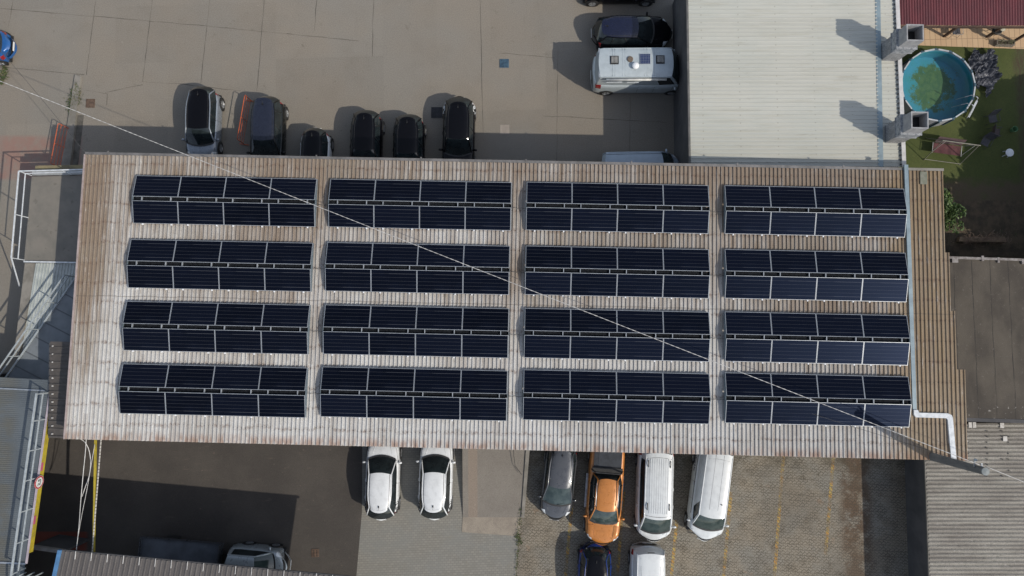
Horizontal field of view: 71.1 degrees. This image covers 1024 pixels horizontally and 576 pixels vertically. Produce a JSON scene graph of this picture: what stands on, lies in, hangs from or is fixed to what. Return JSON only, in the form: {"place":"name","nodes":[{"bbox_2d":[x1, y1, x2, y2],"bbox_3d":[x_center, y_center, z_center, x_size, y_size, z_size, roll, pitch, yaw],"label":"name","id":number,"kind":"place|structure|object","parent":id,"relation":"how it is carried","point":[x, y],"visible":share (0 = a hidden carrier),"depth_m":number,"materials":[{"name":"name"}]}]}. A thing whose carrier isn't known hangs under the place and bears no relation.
{"place":"outdoors","nodes":[
{"label":"outdoors","id":0,"kind":"place"},
{"bbox_2d":[23,398,361,575],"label":"asphalt yard","id":1,"kind":"structure","parent":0,"point":[299,502],"depth_m":39.42,"materials":[{"name":"asphalt"}]},
{"bbox_2d":[0,372,48,575],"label":"grey roof building","id":2,"kind":"structure","parent":1,"relation":"on","point":[17,396],"depth_m":35.73,"materials":[{"name":"galvanised steel"}]},
{"bbox_2d":[10,392,48,575],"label":"gantry railing","id":3,"kind":"object","parent":2,"relation":"on","point":[23,486],"visible":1,"depth_m":34.83,"materials":[{"name":"metal"}]},
{"bbox_2d":[18,572,43,575],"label":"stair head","id":4,"kind":"object","parent":2,"relation":"attached to","point":[31,574],"visible":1,"depth_m":35.14},
{"bbox_2d":[25,394,48,563],"bbox_3d":[-23.508,9.316,35.749,0.106,0.350,8.577,5,86,1],"label":"height limit board","id":5,"kind":"object","parent":2,"relation":"attached to","point":[37,497],"visible":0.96,"depth_m":35.65,"materials":[{"name":"yellow paint"}]},
{"bbox_2d":[34,475,43,488],"bbox_3d":[-23.423,9.625,35.509,0.031,0.660,0.660,5,86,1],"label":"height sign","id":6,"kind":"object","parent":5,"relation":"attached to","point":[39,481],"visible":1,"depth_m":35.49,"materials":[{"name":"white plastic"}]},
{"bbox_2d":[48,342,69,437],"bbox_3d":[-22.252,5.246,37.803,1.930,4.300,4.831,0,86,1],"label":"brown awning","id":7,"kind":"object","parent":1,"relation":"on","point":[58,362],"visible":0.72,"depth_m":35.75,"materials":[{"name":"metal"}]},
{"bbox_2d":[33,534,88,552],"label":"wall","id":8,"kind":"structure","parent":1,"relation":"on","point":[54,544],"depth_m":38.02,"materials":[{"name":"concrete"}]},
{"bbox_2d":[138,535,291,569],"bbox_3d":[-15.934,14.602,38.263,7.995,1.960,2.245,5,86,1],"label":"flatbed truck","id":9,"kind":"object","parent":1,"relation":"on","point":[244,553],"visible":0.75,"depth_m":38.24,"materials":[{"name":"silver metal"}]},
{"bbox_2d":[312,549,318,556],"bbox_3d":[-10.736,14.467,39.133,0.400,0.055,0.420,-2,86,0],"label":"drain cover","id":10,"kind":"object","parent":1,"relation":"on","point":[315,552],"visible":1,"depth_m":39.11,"materials":[{"name":"brown metal"}]},
{"bbox_2d":[52,549,347,575],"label":"brown roof building","id":11,"kind":"structure","parent":0,"point":[76,563],"depth_m":34.37,"materials":[{"name":"metal"}]},
{"bbox_2d":[93,440,96,551],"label":"yellow beam","id":12,"kind":"structure","parent":11,"relation":"attached to","point":[95,471],"depth_m":35.65,"materials":[{"name":"metal"}]},
{"bbox_2d":[92,440,101,551],"bbox_3d":[-20.624,10.219,35.605,0.070,0.061,5.746,2,86,1],"label":"striped pole","id":13,"kind":"object","parent":12,"relation":"on","point":[96,495],"visible":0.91,"depth_m":35.57,"materials":[{"name":"metal"}]},
{"bbox_2d":[0,0,673,372],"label":"concrete yard","id":14,"kind":"structure","parent":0,"point":[424,58],"depth_m":41.16,"materials":[{"name":"concrete"}]},
{"bbox_2d":[0,65,8,84],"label":"weeds","id":15,"kind":"object","parent":14,"relation":"on","point":[3,72],"visible":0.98,"depth_m":41.23,"materials":[{"name":"green plant"}]},
{"bbox_2d":[0,30,16,65],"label":"parked car","id":16,"kind":"object","parent":14,"relation":"on","point":[7,43],"visible":0.99,"depth_m":40.81,"materials":[{"name":"blue paint"}]},
{"bbox_2d":[7,281,74,393],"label":"roof","id":17,"kind":"structure","parent":14,"relation":"on","point":[33,362],"depth_m":37.81,"materials":[{"name":"galvanised steel"}]},
{"bbox_2d":[0,275,74,376],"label":"diagonal railing","id":18,"kind":"object","parent":17,"relation":"on","point":[40,327],"visible":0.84,"depth_m":37.29,"materials":[{"name":"metal"}]},
{"bbox_2d":[13,263,75,359],"bbox_3d":[-24.606,1.304,39.163,3.603,2.230,5.136,0,86,1],"label":"ribbed canopy","id":19,"kind":"object","parent":14,"relation":"on","point":[40,281],"visible":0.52,"depth_m":38.24,"materials":[{"name":"galvanised steel"}]},
{"bbox_2d":[23,165,82,262],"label":"loading platform","id":20,"kind":"structure","parent":14,"relation":"on","point":[53,221],"depth_m":38.36,"materials":[{"name":"concrete"}]},
{"bbox_2d":[10,169,82,286],"bbox_3d":[-25.455,-4.102,38.235,3.076,1.744,7.736,38,87,3],"label":"platform railing","id":21,"kind":"object","parent":20,"relation":"on","point":[23,171],"visible":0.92,"depth_m":37.53,"materials":[{"name":"white metal"}]},
{"bbox_2d":[50,123,68,164],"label":"barrier","id":22,"kind":"object","parent":14,"relation":"on","point":[57,143],"visible":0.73,"depth_m":40.25,"materials":[{"name":"orange paint"}]},
{"bbox_2d":[59,75,81,175],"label":"kerb","id":23,"kind":"structure","parent":14,"relation":"on","point":[67,156],"depth_m":40.95,"materials":[{"name":"concrete"}]},
{"bbox_2d":[66,84,82,113],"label":"weeds","id":24,"kind":"object","parent":14,"relation":"on","point":[69,99],"visible":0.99,"depth_m":41.08,"materials":[{"name":"green plant"}]},
{"bbox_2d":[71,115,83,175],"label":"gutter channel","id":25,"kind":"object","parent":14,"relation":"on","point":[78,135],"visible":0.64,"depth_m":41.01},
{"bbox_2d":[86,99,94,107],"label":"drain cover","id":26,"kind":"object","parent":14,"relation":"on","point":[90,103],"visible":1,"depth_m":41.15,"materials":[{"name":"metal"}]},
{"bbox_2d":[181,86,224,153],"bbox_3d":[-17.370,-9.177,40.231,2.145,1.640,4.350,0,86,1],"label":"parked car","id":27,"kind":"object","parent":14,"relation":"on","point":[205,108],"visible":0.91,"depth_m":39.74,"materials":[{"name":"silver metal"}]},
{"bbox_2d":[237,95,252,144],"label":"barrier","id":28,"kind":"object","parent":14,"relation":"on","point":[249,99],"visible":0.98,"depth_m":40.38,"materials":[{"name":"orange paint"}]},
{"bbox_2d":[246,96,288,155],"bbox_3d":[-13.709,-8.489,40.080,2.205,1.760,4.650,0,86,1],"label":"parked car","id":29,"kind":"object","parent":14,"relation":"on","point":[269,117],"visible":0.65,"depth_m":39.46,"materials":[{"name":"blue paint"}]},
{"bbox_2d":[300,128,333,156],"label":"parked car","id":30,"kind":"object","parent":14,"relation":"on","point":[317,141],"visible":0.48,"depth_m":39.42,"materials":[{"name":"black paint"}]},
{"bbox_2d":[0,0,665,160],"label":"slab joint","id":31,"kind":"object","parent":14,"relation":"on","point":[11,9],"visible":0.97,"depth_m":41.30,"materials":[{"name":"concrete"}]},
{"bbox_2d":[350,110,384,157],"bbox_3d":[-8.165,-7.792,40.028,2.125,1.640,4.350,1,86,1],"label":"parked car","id":32,"kind":"object","parent":14,"relation":"on","point":[367,131],"visible":0.59,"depth_m":39.42,"materials":[{"name":"black paint"}]},
{"bbox_2d":[393,114,426,157],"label":"parked car","id":33,"kind":"object","parent":14,"relation":"on","point":[409,133],"visible":0.45,"depth_m":39.38,"materials":[{"name":"black paint"}]},
{"bbox_2d":[431,107,441,117],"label":"drain cover","id":34,"kind":"object","parent":14,"relation":"on","point":[436,112],"visible":1,"depth_m":40.89,"materials":[{"name":"metal"}]},
{"bbox_2d":[439,96,476,158],"bbox_3d":[-2.980,-8.523,39.988,2.145,1.720,4.470,1,86,1],"label":"parked car","id":35,"kind":"object","parent":14,"relation":"on","point":[459,120],"visible":0.78,"depth_m":39.42,"materials":[{"name":"black paint"}]},
{"bbox_2d":[500,125,508,133],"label":"concrete patch","id":36,"kind":"object","parent":14,"relation":"on","point":[504,129],"visible":1,"depth_m":40.80,"materials":[{"name":"concrete"}]},
{"bbox_2d":[500,59,508,67],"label":"drain cover","id":37,"kind":"object","parent":14,"relation":"on","point":[504,63],"visible":1,"depth_m":41.06,"materials":[{"name":"metal"}]},
{"bbox_2d":[63,151,967,460],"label":"warehouse","id":38,"kind":"structure","parent":14,"relation":"on","point":[99,355],"depth_m":34.85,"materials":[{"name":"galvanised steel"},{"name":"rusty metal"}]},
{"bbox_2d":[3,54,83,150],"bbox_3d":[-23.788,-9.901,35.360,0.020,1.336,8.628,-39,86,-2],"label":"overhead cable","id":39,"kind":"object","parent":38,"relation":"on","point":[42,100],"visible":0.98,"depth_m":35.66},
{"bbox_2d":[76,439,86,549],"bbox_3d":[-21.114,9.878,35.086,0.484,1.029,5.731,5,86,1],"label":"hanging cable","id":40,"kind":"object","parent":38,"relation":"hanging from","point":[81,495],"visible":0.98,"depth_m":35.35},
{"bbox_2d":[81,439,90,495],"bbox_3d":[-21.103,8.838,35.221,0.258,1.130,3.060,7,86,1],"label":"hanging cable","id":41,"kind":"object","parent":38,"relation":"hanging from","point":[90,465],"visible":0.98,"depth_m":35.64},
{"bbox_2d":[79,444,94,528],"bbox_3d":[-21.017,9.967,35.391,0.222,0.447,4.578,9,86,1],"label":"hanging cable","id":42,"kind":"object","parent":38,"relation":"hanging from","point":[87,486],"visible":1,"depth_m":35.52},
{"bbox_2d":[118,363,307,418],"bbox_3d":[-14.364,4.964,34.470,9.004,0.404,2.461,1,86,1],"label":"solar array","id":43,"kind":"object","parent":38,"relation":"on","point":[220,385],"visible":1,"depth_m":34.39,"materials":[{"name":"glass"}]},
{"bbox_2d":[122,301,310,355],"bbox_3d":[-14.315,1.948,34.719,9.004,0.404,2.461,1,86,1],"label":"solar array","id":44,"kind":"object","parent":38,"relation":"on","point":[231,333],"visible":1,"depth_m":34.63,"materials":[{"name":"glass"},{"name":"silicon"},{"name":"aluminium"}]},
{"bbox_2d":[127,239,313,292],"bbox_3d":[-14.238,-1.084,34.968,9.004,0.404,2.461,1,86,1],"label":"solar array","id":45,"kind":"object","parent":38,"relation":"on","point":[212,270],"visible":1,"depth_m":34.88,"materials":[{"name":"glass"}]},
{"bbox_2d":[132,175,317,227],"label":"solar array","id":46,"kind":"object","parent":38,"relation":"on","point":[243,207],"visible":0.99,"depth_m":35.14,"materials":[{"name":"glass"},{"name":"silicon"},{"name":"aluminium"}]},
{"bbox_2d":[320,366,507,421],"bbox_3d":[-4.696,5.095,34.358,8.968,0.404,2.461,1,86,1],"label":"solar array","id":47,"kind":"object","parent":38,"relation":"on","point":[418,391],"visible":1,"depth_m":34.27,"materials":[{"name":"glass"},{"name":"silicon"},{"name":"aluminium"}]},
{"bbox_2d":[323,305,509,358],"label":"solar array","id":48,"kind":"object","parent":38,"relation":"on","point":[446,326],"visible":1,"depth_m":34.52,"materials":[{"name":"glass"},{"name":"silicon"},{"name":"aluminium"}]},
{"bbox_2d":[325,242,509,295],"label":"solar array","id":49,"kind":"object","parent":38,"relation":"on","point":[405,273],"visible":1,"depth_m":34.77,"materials":[{"name":"glass"},{"name":"silicon"},{"name":"aluminium"}]},
{"bbox_2d":[328,179,511,231],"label":"solar array","id":50,"kind":"object","parent":38,"relation":"on","point":[459,213],"visible":1,"depth_m":35.02,"materials":[{"name":"glass"},{"name":"silicon"},{"name":"aluminium"}]},
{"bbox_2d":[522,369,710,424],"bbox_3d":[4.979,5.225,34.245,8.923,0.404,2.461,1,86,1],"label":"solar array","id":51,"kind":"object","parent":38,"relation":"on","point":[574,390],"visible":1,"depth_m":34.16,"materials":[{"name":"glass"}]},
{"bbox_2d":[523,308,709,362],"bbox_3d":[5.032,2.280,34.487,8.923,0.404,2.461,1,86,1],"label":"solar array","id":52,"kind":"object","parent":38,"relation":"on","point":[579,327],"visible":1,"depth_m":34.40,"materials":[{"name":"glass"}]},
{"bbox_2d":[524,246,709,299],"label":"solar array","id":53,"kind":"object","parent":38,"relation":"on","point":[579,276],"visible":1,"depth_m":34.65,"materials":[{"name":"glass"}]},
{"bbox_2d":[525,182,709,234],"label":"solar array","id":54,"kind":"object","parent":38,"relation":"on","point":[555,213],"visible":1,"depth_m":34.91,"materials":[{"name":"glass"}]},
{"bbox_2d":[724,185,906,238],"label":"solar array","id":55,"kind":"object","parent":38,"relation":"on","point":[875,218],"visible":1,"depth_m":34.79,"materials":[{"name":"glass"}]},
{"bbox_2d":[724,249,908,302],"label":"solar array","id":56,"kind":"object","parent":38,"relation":"on","point":[799,280],"visible":1,"depth_m":34.54,"materials":[{"name":"glass"}]},
{"bbox_2d":[724,312,909,366],"bbox_3d":[14.596,2.442,34.373,8.762,0.404,2.460,1,86,1],"label":"solar array","id":57,"kind":"object","parent":38,"relation":"on","point":[799,342],"visible":1,"depth_m":34.29,"materials":[{"name":"glass"}]},
{"bbox_2d":[724,372,911,427],"bbox_3d":[14.531,5.353,34.133,8.762,0.404,2.461,1,86,1],"label":"solar array","id":58,"kind":"object","parent":38,"relation":"on","point":[859,395],"visible":0.97,"depth_m":34.05,"materials":[{"name":"glass"}]},
{"bbox_2d":[903,165,955,458],"bbox_3d":[20.107,1.135,34.575,1.937,0.150,14.396,0,86,1],"label":"cable duct","id":59,"kind":"object","parent":38,"relation":"on","point":[950,426],"visible":0.9,"depth_m":34.46,"materials":[{"name":"white metal"}]},
{"bbox_2d":[582,0,654,6],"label":"parked car","id":60,"kind":"object","parent":14,"relation":"on","point":[595,3],"visible":1,"depth_m":40.77,"materials":[{"name":"black paint"}]},
{"bbox_2d":[591,12,671,49],"bbox_3d":[6.778,-14.437,40.369,4.600,1.640,2.165,0,86,1],"label":"parked car","id":61,"kind":"object","parent":14,"relation":"on","point":[630,31],"visible":0.81,"depth_m":39.92,"materials":[{"name":"black paint"}]},
{"bbox_2d":[590,47,678,94],"bbox_3d":[7.180,-12.073,39.645,5.500,2.720,2.325,0,86,1],"label":"camper van","id":62,"kind":"object","parent":14,"relation":"on","point":[635,70],"visible":0.87,"depth_m":38.59,"materials":[{"name":"white metal"}]},
{"bbox_2d":[602,149,677,162],"bbox_3d":[7.140,-6.539,39.609,4.650,1.960,2.185,-1,86,1],"label":"van","id":63,"kind":"object","parent":14,"relation":"on","point":[651,156],"visible":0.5,"depth_m":38.72,"materials":[{"name":"grey paint"}]},
{"bbox_2d":[672,0,905,166],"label":"white roof building","id":64,"kind":"structure","parent":14,"relation":"on","point":[796,82],"depth_m":36.84,"materials":[{"name":"metal"}]},
{"bbox_2d":[881,24,923,60],"bbox_3d":[19.444,-12.221,35.759,1.030,2.450,1.030,1,86,1],"label":"chimney","id":65,"kind":"object","parent":64,"relation":"on","point":[902,42],"visible":1,"depth_m":35.25,"materials":[{"name":"concrete"}]},
{"bbox_2d":[885,111,928,142],"bbox_3d":[19.483,-7.928,35.435,1.030,2.450,1.030,1,86,1],"label":"chimney","id":66,"kind":"object","parent":64,"relation":"on","point":[906,127],"visible":1,"depth_m":34.92,"materials":[{"name":"concrete"}]},
{"bbox_2d":[356,446,517,575],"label":"block paving","id":67,"kind":"structure","parent":0,"point":[407,539],"depth_m":39.10,"materials":[{"name":"concrete"}]},
{"bbox_2d":[362,446,401,520],"bbox_3d":[-6.990,10.258,38.615,2.145,1.720,4.470,1,86,1],"label":"parked car","id":68,"kind":"object","parent":67,"relation":"on","point":[382,494],"visible":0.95,"depth_m":38.08,"materials":[{"name":"white paint"}]},
{"bbox_2d":[416,448,455,519],"bbox_3d":[-4.116,10.222,38.587,2.145,1.720,4.470,1,86,1],"label":"parked car","id":69,"kind":"object","parent":67,"relation":"on","point":[435,495],"visible":0.89,"depth_m":38.03,"materials":[{"name":"white paint"}]},
{"bbox_2d":[462,449,529,535],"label":"ramp","id":70,"kind":"structure","parent":67,"relation":"on","point":[494,489],"depth_m":39.05,"materials":[{"name":"concrete"}]},
{"bbox_2d":[515,532,522,544],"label":"weeds","id":71,"kind":"object","parent":67,"relation":"on","point":[519,537],"visible":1,"depth_m":38.97,"materials":[{"name":"green plant"}]},
{"bbox_2d":[516,450,908,575],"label":"parking paving","id":72,"kind":"structure","parent":0,"point":[865,524],"depth_m":39.00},
{"bbox_2d":[515,507,521,575],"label":"weeds","id":73,"kind":"object","parent":72,"relation":"on","point":[517,541],"visible":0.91,"depth_m":38.99,"materials":[{"name":"green plant"}]},
{"bbox_2d":[538,451,577,520],"bbox_3d":[2.518,10.427,38.541,2.085,1.640,4.200,6,86,1],"label":"parked car","id":74,"kind":"object","parent":72,"relation":"on","point":[556,500],"visible":0.93,"depth_m":38.03,"materials":[{"name":"grey paint"}]},
{"bbox_2d":[564,507,572,575],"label":"parking line","id":75,"kind":"object","parent":72,"relation":"on","point":[569,537],"visible":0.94,"depth_m":39.04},
{"bbox_2d":[577,540,611,575],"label":"parked car","id":76,"kind":"object","parent":72,"relation":"on","point":[594,559],"visible":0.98,"depth_m":37.69,"materials":[{"name":"blue paint"}]},
{"bbox_2d":[583,452,624,544],"bbox_3d":[4.978,10.987,38.332,2.225,1.919,5.500,4,86,1],"label":"pickup truck","id":77,"kind":"object","parent":72,"relation":"on","point":[603,499],"visible":0.95,"depth_m":37.93,"materials":[{"name":"orange paint"}]},
{"bbox_2d":[616,492,624,570],"bbox_3d":[5.866,13.847,38.992,0.170,0.001,5.465,5,86,1],"label":"parking line","id":78,"kind":"object","parent":72,"relation":"on","point":[619,550],"visible":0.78,"depth_m":38.98,"materials":[{"name":"paint"}]},
{"bbox_2d":[628,541,664,575],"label":"van","id":79,"kind":"object","parent":72,"relation":"on","point":[646,560],"visible":1,"depth_m":37.19,"materials":[{"name":"white paint"}]},
{"bbox_2d":[633,453,675,541],"bbox_3d":[7.633,11.001,38.230,2.265,2.064,5.100,2,86,1],"label":"van","id":80,"kind":"object","parent":72,"relation":"on","point":[653,514],"visible":0.93,"depth_m":37.38,"materials":[{"name":"white paint"}]},
{"bbox_2d":[670,520,677,573],"bbox_3d":[8.758,14.587,38.906,0.170,0.001,3.959,7,86,1],"label":"parking line","id":81,"kind":"object","parent":72,"relation":"on","point":[674,549],"visible":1,"depth_m":38.92,"materials":[{"name":"paint"}]},
{"bbox_2d":[684,454,732,540],"bbox_3d":[10.566,10.965,38.207,2.265,2.053,5.100,9,86,1],"label":"van","id":82,"kind":"object","parent":72,"relation":"on","point":[706,511],"visible":0.86,"depth_m":37.38,"materials":[{"name":"white paint"}]},
{"bbox_2d":[722,492,731,575],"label":"parking line","id":83,"kind":"object","parent":72,"relation":"on","point":[729,510],"visible":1,"depth_m":38.99,"materials":[{"name":"paint"}]},
{"bbox_2d":[773,456,784,570],"bbox_3d":[14.524,12.440,39.006,0.170,0.001,8.234,6,86,1],"label":"parking line","id":84,"kind":"object","parent":72,"relation":"on","point":[778,521],"visible":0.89,"depth_m":38.94,"materials":[{"name":"paint"}]},
{"bbox_2d":[826,458,834,546],"bbox_3d":[17.331,11.422,39.052,0.170,0.001,6.203,6,86,1],"label":"parking line","id":85,"kind":"object","parent":72,"relation":"on","point":[830,488],"visible":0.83,"depth_m":39.07,"materials":[{"name":"paint"}]},
{"bbox_2d":[929,453,989,474],"bbox_3d":[19.972,7.949,34.719,0.550,9.140,0.747,0,86,1],"label":"utility pole","id":86,"kind":"object","parent":72,"relation":"on","point":[952,462],"visible":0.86,"depth_m":31.75,"materials":[{"name":"concrete"}]},
{"bbox_2d":[0,81,981,465],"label":"overhead cable","id":87,"kind":"object","parent":86,"relation":"attached to","point":[498,277],"visible":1,"depth_m":32.23,"materials":[{"name":"metal"}]},
{"bbox_2d":[814,414,962,460],"bbox_3d":[16.817,6.721,32.936,6.644,2.263,0.016,18,86,2],"label":"overhead cable","id":88,"kind":"object","parent":86,"relation":"attached to","point":[888,437],"visible":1,"depth_m":32.99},
{"bbox_2d":[905,421,1023,575],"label":"shed","id":89,"kind":"structure","parent":72,"relation":"on","point":[961,522],"depth_m":36.81,"materials":[{"name":"corrugated metal sheet"}]},
{"bbox_2d":[901,45,1023,258],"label":"lawn","id":90,"kind":"structure","parent":0,"point":[990,173],"depth_m":40.42,"materials":[{"name":"green plant"}]},
{"bbox_2d":[902,48,976,127],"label":"swimming pool","id":91,"kind":"structure","parent":90,"relation":"on","point":[937,82],"depth_m":40.62,"materials":[{"name":"blue liquid"}]},
{"bbox_2d":[924,137,980,164],"bbox_3d":[24.267,-7.761,39.554,2.069,1.784,1.341,8,86,1],"label":"garden swing","id":92,"kind":"object","parent":90,"relation":"on","point":[945,148],"visible":1,"depth_m":39.95,"materials":[{"name":"red fabric"}]},
{"bbox_2d":[943,188,965,233],"bbox_3d":[23.434,-4.154,38.923,1.768,2.528,2.784,0,86,1],"label":"bush","id":93,"kind":"object","parent":90,"relation":"on","point":[951,211],"visible":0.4,"depth_m":38.16,"materials":[{"name":"green plant"}]},
{"bbox_2d":[951,95,977,118],"bbox_3d":[25.359,-10.144,39.860,1.188,1.426,0.564,30,87,3],"label":"pool ladder","id":94,"kind":"object","parent":90,"relation":"on","point":[972,109],"visible":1,"depth_m":39.59,"materials":[{"name":"metal"}]},
{"bbox_2d":[968,48,1002,97],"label":"bush","id":95,"kind":"object","parent":90,"relation":"on","point":[988,75],"visible":0.98,"depth_m":40.50,"materials":[{"name":"plant"}]},
{"bbox_2d":[949,256,1023,422],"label":"flat roof building","id":96,"kind":"structure","parent":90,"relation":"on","point":[987,299],"depth_m":36.47,"materials":[{"name":"concrete"}]},
{"bbox_2d":[977,132,998,149],"bbox_3d":[26.481,-8.212,39.969,0.508,0.964,0.608,28,86,3],"label":"garden chair","id":97,"kind":"object","parent":90,"relation":"on","point":[986,141],"visible":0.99,"depth_m":39.99,"materials":[{"name":"grey fabric"}]},
{"bbox_2d":[984,109,1001,125],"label":"garden chair","id":98,"kind":"object","parent":90,"relation":"on","point":[992,118],"visible":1,"depth_m":40.11,"materials":[{"name":"plastic"}]},
{"bbox_2d":[988,124,1002,138],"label":"garden chair","id":99,"kind":"object","parent":90,"relation":"on","point":[995,130],"visible":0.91,"depth_m":40.04,"materials":[{"name":"plastic"}]},
{"bbox_2d":[1002,149,1013,156],"bbox_3d":[27.747,-7.532,40.149,0.450,0.438,0.450,0,86,1],"label":"garden stool","id":100,"kind":"object","parent":90,"relation":"on","point":[1009,152],"visible":1,"depth_m":39.94,"materials":[{"name":"white plastic"}]},
{"bbox_2d":[1009,126,1017,131],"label":"bucket","id":101,"kind":"object","parent":90,"relation":"on","point":[1014,129],"visible":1,"depth_m":40.22,"materials":[{"name":"green plastic"}]},
{"bbox_2d":[919,25,1023,48],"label":"terrace","id":102,"kind":"structure","parent":0,"point":[972,37],"depth_m":40.85,"materials":[{"name":"tile"}]},
{"bbox_2d":[947,25,963,38],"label":"metal chair","id":103,"kind":"object","parent":102,"relation":"on","point":[957,32],"visible":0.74,"depth_m":40.47,"materials":[{"name":"metal"}]},
{"bbox_2d":[899,0,1023,40],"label":"red roof porch","id":104,"kind":"object","parent":102,"relation":"on","point":[1006,14],"visible":0.89,"depth_m":38.29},
{"bbox_2d":[987,25,1005,38],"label":"barrel grill","id":105,"kind":"object","parent":102,"relation":"on","point":[997,33],"visible":0.63,"depth_m":40.07,"materials":[{"name":"black metal"}]},
{"bbox_2d":[994,39,1015,46],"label":"planter","id":106,"kind":"object","parent":102,"relation":"on","point":[1004,43],"visible":1,"depth_m":40.56,"materials":[{"name":"stone"}]},
{"bbox_2d":[945,201,1023,255],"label":"bare soil","id":107,"kind":"structure","parent":0,"point":[1000,217],"depth_m":40.03,"materials":[{"name":"soil"}]},
{"bbox_2d":[956,237,1005,242],"bbox_3d":[26.073,-2.688,39.853,2.611,0.270,0.291,0,86,1],"label":"timber plank","id":108,"kind":"object","parent":107,"relation":"on","point":[959,239],"visible":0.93,"depth_m":39.72,"materials":[{"name":"wood"}]},
{"bbox_2d":[962,230,1010,246],"bbox_3d":[26.094,-2.757,39.312,2.793,0.763,0.947,-3,86,0],"label":"brushwood","id":109,"kind":"object","parent":108,"relation":"on","point":[992,232],"visible":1,"depth_m":39.55,"materials":[{"name":"wood"}]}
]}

